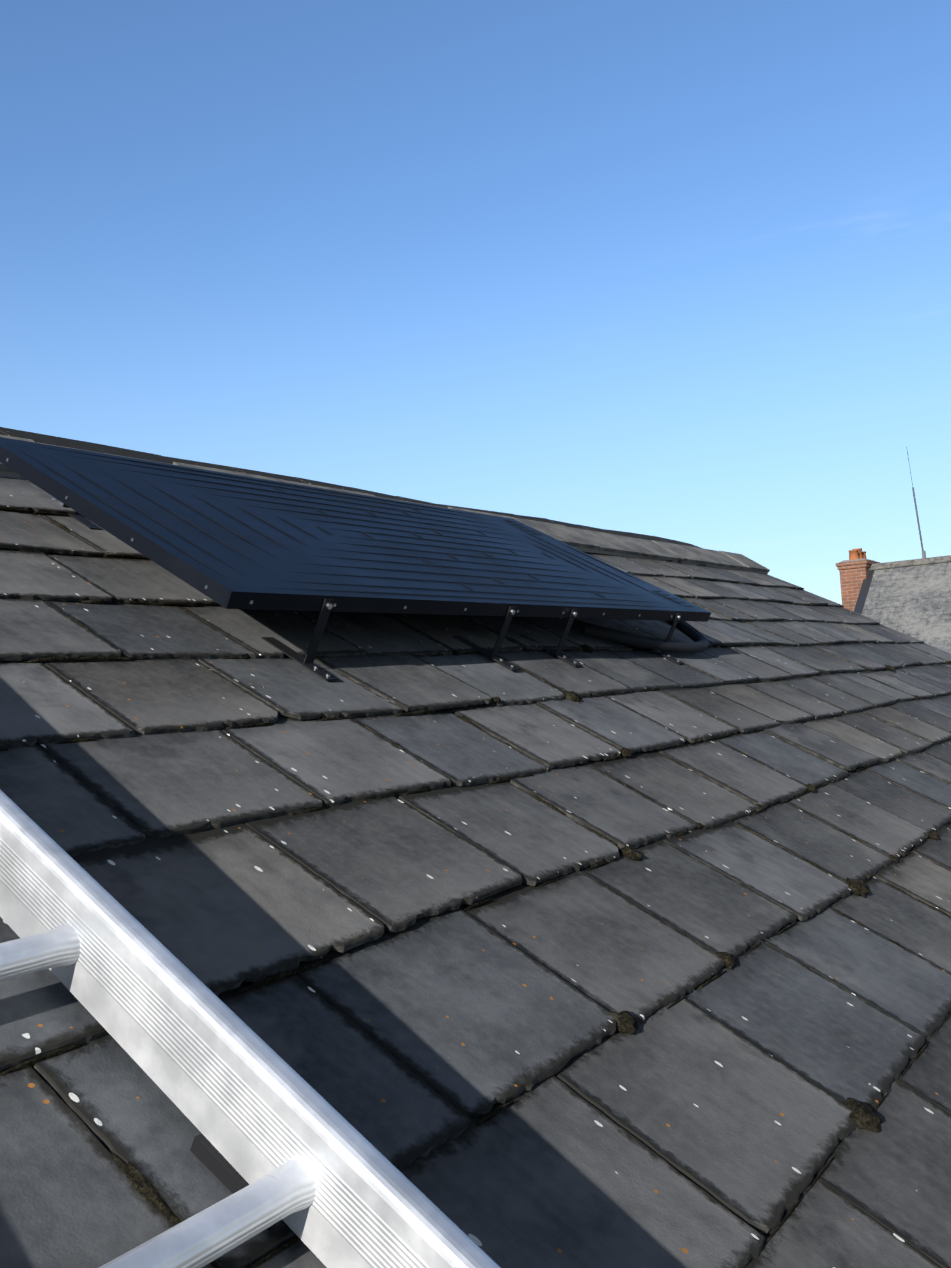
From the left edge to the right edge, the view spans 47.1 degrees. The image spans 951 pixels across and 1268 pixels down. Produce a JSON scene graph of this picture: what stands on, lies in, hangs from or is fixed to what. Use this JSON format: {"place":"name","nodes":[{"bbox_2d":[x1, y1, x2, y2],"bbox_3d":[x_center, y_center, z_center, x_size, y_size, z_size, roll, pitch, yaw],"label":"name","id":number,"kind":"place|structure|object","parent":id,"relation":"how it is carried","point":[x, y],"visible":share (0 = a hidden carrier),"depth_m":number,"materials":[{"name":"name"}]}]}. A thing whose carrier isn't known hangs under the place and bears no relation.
{"place":"outdoors","nodes":[
{"label":"outdoors","id":0,"kind":"place"},
{"bbox_2d":[0,0,950,604],"label":"sky","id":1,"kind":"structure","parent":0,"point":[678,270],"materials":[{"name":"blue"}]},
{"bbox_2d":[571,619,708,652],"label":"panel pipes","id":2,"kind":"object","parent":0,"point":[700,642],"visible":0.67,"depth_m":3.23,"materials":[{"name":"black rubber"}]},
{"bbox_2d":[854,555,950,653],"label":"neighbouring roof","id":3,"kind":"structure","parent":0,"point":[912,598],"depth_m":22.95,"materials":[{"name":"grey stone"}]},
{"bbox_2d":[836,548,879,610],"bbox_3d":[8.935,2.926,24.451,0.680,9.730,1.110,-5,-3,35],"label":"neighbour chimney","id":4,"kind":"object","parent":3,"relation":"on","point":[853,569],"visible":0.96,"depth_m":24.27,"materials":[{"name":"orange brick"}]},
{"bbox_2d":[906,446,925,559],"bbox_3d":[9.600,-2.844,23.729,0.091,2.489,0.315,-7,-5,55],"label":"antenna","id":5,"kind":"object","parent":3,"relation":"attached to","point":[923,554],"visible":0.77,"depth_m":23.72,"materials":[{"name":"grey metal"}]},
{"label":"ground","id":6,"kind":"structure","parent":0,"visible":0},
{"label":"house","id":7,"kind":"structure","parent":6,"relation":"on"},
{"bbox_2d":[0,427,950,1267],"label":"roof slates","id":8,"kind":"object","parent":7,"relation":"on","point":[418,1025],"visible":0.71,"depth_m":1.43,"materials":[{"name":"grey stone"}]},
{"bbox_2d":[0,789,500,1267],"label":"roof ladder","id":9,"kind":"object","parent":8,"relation":"on","point":[330,1186],"visible":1,"depth_m":0.84,"materials":[{"name":"metal"}]},
{"bbox_2d":[190,1133,287,1234],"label":"ladder pads","id":10,"kind":"object","parent":9,"relation":"attached to","point":[211,1158],"visible":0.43,"depth_m":0.84,"materials":[{"name":"black plastic"}]},
{"bbox_2d":[52,498,683,680],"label":"mounting brackets","id":11,"kind":"object","parent":8,"relation":"on","point":[307,661],"visible":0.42,"depth_m":2.49,"materials":[{"name":"black metal"}]},
{"bbox_2d":[0,437,710,621],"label":"solar panel","id":12,"kind":"object","parent":11,"relation":"attached to","point":[229,541],"visible":1,"depth_m":2.46,"materials":[{"name":"black"}]},
{"bbox_2d":[0,470,767,573],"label":"ridge mortar","id":13,"kind":"object","parent":8,"relation":"on","point":[7,474],"visible":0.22,"depth_m":5.08,"materials":[{"name":"grey"}]},
{"bbox_2d":[0,434,769,571],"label":"ridge tiles","id":14,"kind":"object","parent":8,"relation":"on","point":[584,538],"visible":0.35,"depth_m":5.21,"materials":[{"name":"grey stone"}]},
{"bbox_2d":[0,507,950,1267],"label":"roof moss","id":15,"kind":"object","parent":8,"relation":"on","point":[864,1115],"visible":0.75,"depth_m":1.68,"materials":[{"name":"plant"}]}
]}

